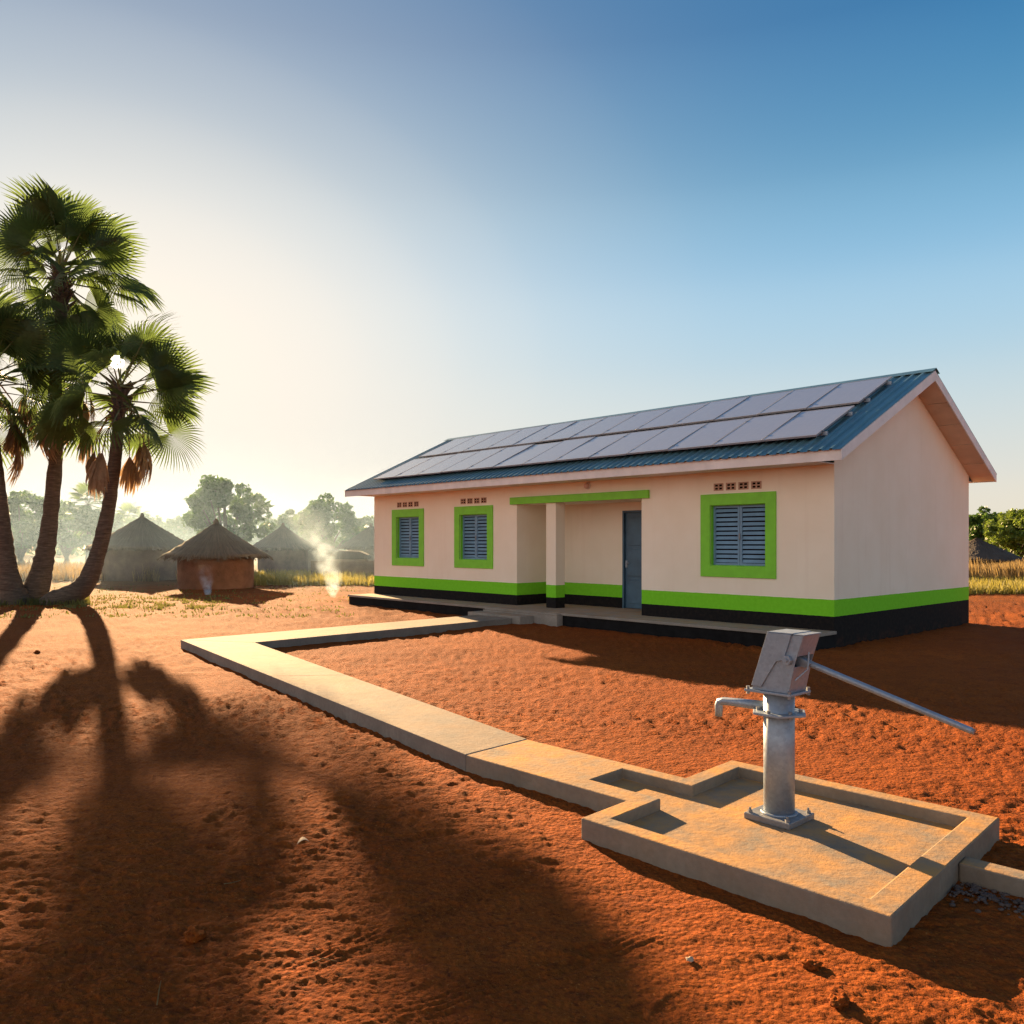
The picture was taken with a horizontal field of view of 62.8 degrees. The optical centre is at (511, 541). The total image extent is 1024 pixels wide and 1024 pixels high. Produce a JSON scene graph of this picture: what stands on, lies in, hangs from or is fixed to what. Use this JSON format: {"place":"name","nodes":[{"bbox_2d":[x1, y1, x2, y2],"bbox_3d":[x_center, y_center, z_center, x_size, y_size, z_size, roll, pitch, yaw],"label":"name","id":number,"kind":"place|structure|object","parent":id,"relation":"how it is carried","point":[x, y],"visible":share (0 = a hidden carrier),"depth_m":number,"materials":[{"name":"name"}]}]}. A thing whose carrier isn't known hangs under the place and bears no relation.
{"place":"outdoors","nodes":[
{"label":"outdoors","id":0,"kind":"place"},
{"bbox_2d":[17,557,176,581],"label":"grass","id":1,"kind":"structure","parent":0,"point":[72,571],"depth_m":41.40,"materials":[{"name":"yellow plant"}]},
{"bbox_2d":[111,355,123,368],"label":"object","id":2,"kind":"object","parent":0,"point":[115,364],"visible":0.37,"depth_m":2586.61,"materials":[{"name":"white"}]},
{"bbox_2d":[254,568,373,585],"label":"grass","id":3,"kind":"structure","parent":0,"point":[289,578],"depth_m":37.56,"materials":[{"name":"yellow plant"}]},
{"bbox_2d":[181,615,526,770],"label":"path","id":4,"kind":"structure","parent":0,"point":[446,736],"depth_m":10.33,"materials":[{"name":"concrete"}]},
{"bbox_2d":[0,544,1023,1023],"bbox_3d":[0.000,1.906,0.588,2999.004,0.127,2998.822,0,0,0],"label":"ground","id":5,"kind":"structure","parent":0,"point":[160,788],"depth_m":5.56,"materials":[{"name":"red soil"}]},
{"bbox_2d":[0,282,81,604],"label":"palm tree","id":6,"kind":"object","parent":5,"relation":"on","point":[23,335],"visible":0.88,"depth_m":24.86,"materials":[{"name":"green plant"}]},
{"bbox_2d":[8,490,73,561],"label":"tree","id":7,"kind":"object","parent":5,"relation":"on","point":[25,539],"visible":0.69,"depth_m":61.44,"materials":[{"name":"green plant"}]},
{"bbox_2d":[0,597,90,605],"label":"weeds","id":8,"kind":"object","parent":5,"relation":"on","point":[32,601],"visible":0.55,"depth_m":25.27,"materials":[{"name":"plant"}]},
{"bbox_2d":[29,500,99,563],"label":"tree","id":9,"kind":"object","parent":5,"relation":"on","point":[69,541],"visible":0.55,"depth_m":71.56,"materials":[{"name":"green plant"}]},
{"bbox_2d":[0,172,164,598],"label":"palm tree","id":10,"kind":"object","parent":5,"relation":"on","point":[80,228],"visible":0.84,"depth_m":25.96,"materials":[{"name":"green plant"}]},
{"bbox_2d":[67,481,102,561],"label":"palm tree","id":11,"kind":"object","parent":5,"relation":"on","point":[82,489],"visible":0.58,"depth_m":77.41,"materials":[{"name":"green plant"}]},
{"bbox_2d":[84,513,136,535],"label":"tree","id":12,"kind":"object","parent":5,"relation":"on","point":[119,518],"visible":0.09,"depth_m":83.45,"materials":[{"name":"green plant"}]},
{"bbox_2d":[25,312,217,604],"bbox_3d":[-11.949,-2.285,25.187,5.019,9.129,5.141,0,0,33],"label":"palm tree","id":13,"kind":"object","parent":5,"relation":"on","point":[92,356],"visible":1,"depth_m":25.06,"materials":[{"name":"green plant"}]},
{"bbox_2d":[115,502,148,523],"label":"tree","id":14,"kind":"object","parent":5,"relation":"on","point":[128,508],"visible":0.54,"depth_m":99.40,"materials":[{"name":"green plant"}]},
{"bbox_2d":[81,513,184,580],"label":"hut","id":15,"kind":"object","parent":5,"relation":"on","point":[138,543],"visible":0.75,"depth_m":40.93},
{"bbox_2d":[50,594,229,609],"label":"weeds","id":16,"kind":"object","parent":5,"relation":"on","point":[160,605],"visible":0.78,"depth_m":25.77,"materials":[{"name":"plant"}]},
{"bbox_2d":[116,512,185,537],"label":"tree","id":17,"kind":"object","parent":5,"relation":"on","point":[176,531],"visible":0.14,"depth_m":87.26,"materials":[{"name":"green plant"}]},
{"bbox_2d":[156,981,160,1004],"bbox_3d":[-1.447,1.848,3.434,0.008,0.086,0.034,0,0,0],"label":"twig","id":18,"kind":"object","parent":5,"relation":"on","point":[158,993],"visible":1,"depth_m":3.43,"materials":[{"name":"brown wood"}]},
{"bbox_2d":[160,515,197,540],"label":"tree","id":19,"kind":"object","parent":5,"relation":"on","point":[189,531],"visible":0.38,"depth_m":94.72,"materials":[{"name":"green plant"}]},
{"bbox_2d":[0,584,359,617],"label":"weeds","id":20,"kind":"object","parent":5,"relation":"on","point":[122,614],"visible":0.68,"depth_m":23.76,"materials":[{"name":"plant"}]},
{"bbox_2d":[183,924,207,943],"bbox_3d":[-1.528,1.890,4.045,0.113,0.066,0.146,0,0,-29],"label":"earth clod","id":21,"kind":"object","parent":5,"relation":"on","point":[196,933],"visible":1,"depth_m":4.01,"materials":[{"name":"red soil"}]},
{"bbox_2d":[156,519,272,589],"bbox_3d":[-12.331,0.513,34.897,4.704,2.974,4.681,0,0,0],"label":"hut","id":22,"kind":"object","parent":5,"relation":"on","point":[215,555],"visible":1,"depth_m":33.65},
{"bbox_2d":[180,474,275,542],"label":"tree","id":23,"kind":"object","parent":5,"relation":"on","point":[207,500],"visible":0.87,"depth_m":57.13,"materials":[{"name":"green plant"}]},
{"bbox_2d":[248,517,275,544],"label":"tree","id":24,"kind":"object","parent":5,"relation":"on","point":[257,539],"visible":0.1,"depth_m":99.21,"materials":[{"name":"green plant"}]},
{"bbox_2d":[265,509,302,536],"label":"tree","id":25,"kind":"object","parent":5,"relation":"on","point":[286,520],"visible":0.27,"depth_m":73.00,"materials":[{"name":"green plant"}]},
{"bbox_2d":[253,523,317,572],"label":"hut","id":26,"kind":"object","parent":5,"relation":"on","point":[284,547],"visible":0.91,"depth_m":50.78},
{"bbox_2d":[306,536,341,568],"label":"smoke","id":27,"kind":"object","parent":5,"relation":"on","point":[324,552],"visible":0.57,"depth_m":58.78,"materials":[{"name":"white"}]},
{"bbox_2d":[312,958,336,963],"bbox_3d":[-0.843,1.879,3.763,0.112,0.019,0.020,0,0,-6],"label":"twig","id":28,"kind":"object","parent":5,"relation":"on","point":[323,958],"visible":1,"depth_m":3.76,"materials":[{"name":"brown wood"}]},
{"bbox_2d":[292,492,366,549],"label":"tree","id":29,"kind":"object","parent":5,"relation":"on","point":[317,514],"visible":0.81,"depth_m":65.18,"materials":[{"name":"green plant"}]},
{"bbox_2d":[311,561,373,575],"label":"yard wall","id":30,"kind":"structure","parent":5,"relation":"on","point":[361,567],"depth_m":43.54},
{"bbox_2d":[328,550,370,560],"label":"shed","id":31,"kind":"structure","parent":5,"relation":"on","point":[343,555],"depth_m":46.14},
{"bbox_2d":[335,523,373,560],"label":"hut","id":32,"kind":"object","parent":5,"relation":"on","point":[363,540],"visible":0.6,"depth_m":54.58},
{"bbox_2d":[338,515,373,534],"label":"tree","id":33,"kind":"object","parent":5,"relation":"on","point":[366,520],"visible":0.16,"depth_m":75.38,"materials":[{"name":"green plant"}]},
{"bbox_2d":[26,528,1010,556],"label":"woods","id":34,"kind":"object","parent":5,"relation":"on","point":[59,552],"depth_m":111.52,"materials":[{"name":"green plant"}]},
{"bbox_2d":[344,368,996,650],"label":"building","id":35,"kind":"structure","parent":5,"relation":"on","point":[851,527],"depth_m":17.85,"materials":[{"name":"paint"}]},
{"bbox_2d":[374,457,432,479],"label":"solar panel","id":36,"kind":"object","parent":35,"relation":"attached to","point":[394,472],"visible":0.98,"depth_m":25.55,"materials":[{"name":"glass"}]},
{"bbox_2d":[392,508,423,565],"bbox_3d":[-3.035,-0.133,24.853,0.188,1.675,1.590,0,0,-43],"label":"window","id":37,"kind":"structure","parent":35,"relation":"in","point":[407,528],"depth_m":24.89,"materials":[{"name":"green paint"}]},
{"bbox_2d":[394,454,454,477],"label":"solar panel","id":38,"kind":"object","parent":35,"relation":"attached to","point":[423,466],"visible":0.94,"depth_m":24.76,"materials":[{"name":"glass"}]},
{"bbox_2d":[419,436,474,457],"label":"solar panel","id":39,"kind":"object","parent":35,"relation":"attached to","point":[444,447],"visible":0.94,"depth_m":26.70,"materials":[{"name":"glass"}]},
{"bbox_2d":[416,451,478,475],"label":"solar panel","id":40,"kind":"object","parent":35,"relation":"attached to","point":[438,468],"visible":0.94,"depth_m":23.96,"materials":[{"name":"glass"}]},
{"bbox_2d":[440,432,498,454],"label":"solar panel","id":41,"kind":"object","parent":35,"relation":"attached to","point":[463,446],"visible":1,"depth_m":25.91,"materials":[{"name":"glass"}]},
{"bbox_2d":[440,447,505,472],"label":"solar panel","id":42,"kind":"object","parent":35,"relation":"attached to","point":[470,461],"visible":1,"depth_m":23.15,"materials":[{"name":"glass"}]},
{"bbox_2d":[454,505,492,568],"bbox_3d":[-0.989,-0.133,22.637,0.188,1.675,1.600,0,0,-43],"label":"window","id":43,"kind":"structure","parent":35,"relation":"in","point":[473,534],"depth_m":22.66,"materials":[{"name":"green paint"}]},
{"bbox_2d":[462,429,521,451],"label":"solar panel","id":44,"kind":"object","parent":35,"relation":"attached to","point":[490,441],"visible":0.99,"depth_m":25.11,"materials":[{"name":"glass"}]},
{"bbox_2d":[465,444,533,470],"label":"solar panel","id":45,"kind":"object","parent":35,"relation":"attached to","point":[504,454],"visible":1,"depth_m":22.32,"materials":[{"name":"glass"}]},
{"bbox_2d":[486,425,548,448],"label":"solar panel","id":46,"kind":"object","parent":35,"relation":"attached to","point":[514,438],"visible":1,"depth_m":24.29,"materials":[{"name":"glass"}]},
{"bbox_2d":[493,441,561,467],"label":"solar panel","id":47,"kind":"object","parent":35,"relation":"attached to","point":[524,456],"visible":0.93,"depth_m":21.54,"materials":[{"name":"glass"}]},
{"bbox_2d":[512,421,576,445],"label":"solar panel","id":48,"kind":"object","parent":35,"relation":"attached to","point":[542,434],"visible":1,"depth_m":23.49,"materials":[{"name":"glass"}]},
{"bbox_2d":[522,436,595,464],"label":"solar panel","id":49,"kind":"object","parent":35,"relation":"attached to","point":[557,451],"visible":1,"depth_m":20.72,"materials":[{"name":"glass"}]},
{"bbox_2d":[540,417,605,442],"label":"solar panel","id":50,"kind":"object","parent":35,"relation":"attached to","point":[575,428],"visible":1,"depth_m":22.67,"materials":[{"name":"glass"}]},
{"bbox_2d":[554,433,628,461],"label":"solar panel","id":51,"kind":"object","parent":35,"relation":"attached to","point":[591,447],"visible":1,"depth_m":19.91,"materials":[{"name":"glass"}]},
{"bbox_2d":[570,413,636,438],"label":"solar panel","id":52,"kind":"object","parent":35,"relation":"attached to","point":[599,428],"visible":0.98,"depth_m":21.87,"materials":[{"name":"glass"}]},
{"bbox_2d":[588,428,666,458],"bbox_3d":[2.669,-2.259,19.155,1.111,0.044,1.655,0,25,47],"label":"solar panel","id":53,"kind":"object","parent":35,"relation":"attached to","point":[624,445],"visible":1,"depth_m":19.11,"materials":[{"name":"glass"}]},
{"bbox_2d":[625,512,641,608],"bbox_3d":[3.038,0.445,20.068,0.111,2.306,0.856,0,0,-43],"label":"door","id":54,"kind":"structure","parent":35,"relation":"in","point":[633,521],"depth_m":20.17,"materials":[{"name":"metal"}]},
{"bbox_2d":[601,408,670,434],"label":"solar panel","id":55,"kind":"object","parent":35,"relation":"attached to","point":[635,422],"visible":0.98,"depth_m":21.06,"materials":[{"name":"glass"}]},
{"bbox_2d":[626,423,706,454],"bbox_3d":[3.413,-2.266,18.349,1.111,0.044,1.655,0,25,47],"label":"solar panel","id":56,"kind":"object","parent":35,"relation":"attached to","point":[665,439],"visible":1,"depth_m":18.29,"materials":[{"name":"glass"}]},
{"bbox_2d":[636,402,708,430],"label":"solar panel","id":57,"kind":"object","parent":35,"relation":"attached to","point":[671,417],"visible":1,"depth_m":20.26,"materials":[{"name":"glass"}]},
{"bbox_2d":[667,417,751,450],"bbox_3d":[4.158,-2.262,17.542,1.111,0.046,1.655,0,25,47],"label":"solar panel","id":58,"kind":"object","parent":35,"relation":"attached to","point":[709,434],"visible":1,"depth_m":17.49,"materials":[{"name":"glass"}]},
{"bbox_2d":[673,396,749,425],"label":"solar panel","id":59,"kind":"object","parent":35,"relation":"attached to","point":[710,411],"visible":1,"depth_m":19.44,"materials":[{"name":"glass"}]},
{"bbox_2d":[700,491,775,578],"bbox_3d":[4.520,-0.133,16.672,0.188,1.675,1.700,0,0,-43],"label":"window","id":60,"kind":"structure","parent":35,"relation":"in","point":[734,538],"depth_m":16.68,"materials":[{"name":"green paint"}]},
{"bbox_2d":[714,390,792,420],"bbox_3d":[5.405,-3.047,18.692,1.111,0.045,1.655,0,25,47],"label":"solar panel","id":61,"kind":"object","parent":35,"relation":"attached to","point":[751,406],"visible":0.97,"depth_m":18.64,"materials":[{"name":"glass"}]},
{"bbox_2d":[712,411,800,446],"bbox_3d":[4.902,-2.263,16.735,1.111,0.045,1.655,0,25,47],"label":"solar panel","id":62,"kind":"object","parent":35,"relation":"attached to","point":[755,429],"visible":1,"depth_m":16.68,"materials":[{"name":"glass"}]},
{"bbox_2d":[758,383,840,414],"bbox_3d":[6.151,-3.051,17.886,1.111,0.045,1.655,0,25,47],"label":"solar panel","id":63,"kind":"object","parent":35,"relation":"attached to","point":[799,399],"visible":1,"depth_m":17.82,"materials":[{"name":"glass"}]},
{"bbox_2d":[762,405,854,441],"bbox_3d":[5.650,-2.259,15.929,1.111,0.045,1.655,0,25,47],"label":"solar panel","id":64,"kind":"object","parent":35,"relation":"attached to","point":[811,423],"visible":1,"depth_m":15.86,"materials":[{"name":"glass"}]},
{"bbox_2d":[806,376,892,409],"bbox_3d":[6.894,-3.044,17.080,1.111,0.045,1.655,0,25,47],"label":"solar panel","id":65,"kind":"object","parent":35,"relation":"attached to","point":[849,393],"visible":1,"depth_m":17.00,"materials":[{"name":"glass"}]},
{"bbox_2d":[686,956,693,961],"bbox_3d":[0.808,1.897,3.811,0.038,0.020,0.036,0,0,-14],"label":"stone","id":66,"kind":"object","parent":5,"relation":"on","point":[690,959],"visible":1,"depth_m":3.80,"materials":[{"name":"grey stone"}]},
{"bbox_2d":[466,740,998,946],"bbox_3d":[1.212,1.860,5.947,1.947,0.200,3.702,0,0,-44],"label":"pump apron","id":67,"kind":"object","parent":5,"relation":"on","point":[879,868],"visible":0.96,"depth_m":5.23,"materials":[{"name":"concrete"}]},
{"bbox_2d":[715,629,975,829],"bbox_3d":[2.014,1.212,5.306,0.330,1.252,1.695,0,0,-43],"label":"hand pump","id":68,"kind":"object","parent":67,"relation":"on","point":[782,671],"visible":1,"depth_m":5.47,"materials":[{"name":"metal"}]},
{"bbox_2d":[800,959,822,970],"bbox_3d":[1.345,1.895,3.744,0.103,0.049,0.079,0,0,3],"label":"earth clod","id":69,"kind":"object","parent":5,"relation":"on","point":[811,964],"visible":1,"depth_m":3.74,"materials":[{"name":"red soil"}]},
{"bbox_2d":[827,992,850,1009],"bbox_3d":[1.341,1.894,3.445,0.086,0.055,0.121,0,0,31],"label":"earth clod","id":70,"kind":"object","parent":5,"relation":"on","point":[838,1000],"visible":1,"depth_m":3.43,"materials":[{"name":"red soil"}]},
{"bbox_2d":[948,883,1023,918],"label":"gravel","id":71,"kind":"structure","parent":5,"relation":"on","point":[983,896],"depth_m":4.46,"materials":[{"name":"gravel"}]},
{"bbox_2d":[969,505,1004,539],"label":"tree","id":72,"kind":"object","parent":5,"relation":"on","point":[976,520],"visible":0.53,"depth_m":81.32,"materials":[{"name":"green plant"}]},
{"bbox_2d":[959,857,1023,897],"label":"drain curb","id":73,"kind":"structure","parent":5,"relation":"on","point":[993,876],"depth_m":4.59,"materials":[{"name":"concrete"}]},
{"bbox_2d":[969,537,1023,564],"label":"hut","id":74,"kind":"object","parent":5,"relation":"on","point":[985,551],"visible":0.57,"depth_m":48.40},
{"bbox_2d":[982,508,1023,556],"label":"tree","id":75,"kind":"object","parent":5,"relation":"on","point":[1010,537],"visible":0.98,"depth_m":67.65,"materials":[{"name":"green plant"}]},
{"bbox_2d":[0,0,1023,537],"label":"sky","id":76,"kind":"structure","parent":0,"point":[384,232],"materials":[{"name":"blue"}]},
{"bbox_2d":[969,574,1023,594],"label":"grass","id":77,"kind":"structure","parent":0,"point":[997,585],"depth_m":31.32,"materials":[{"name":"yellow plant"}]},
{"bbox_2d":[969,557,1023,579],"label":"grass","id":78,"kind":"structure","parent":0,"point":[1012,569],"depth_m":36.41,"materials":[{"name":"yellow plant"}]}
]}

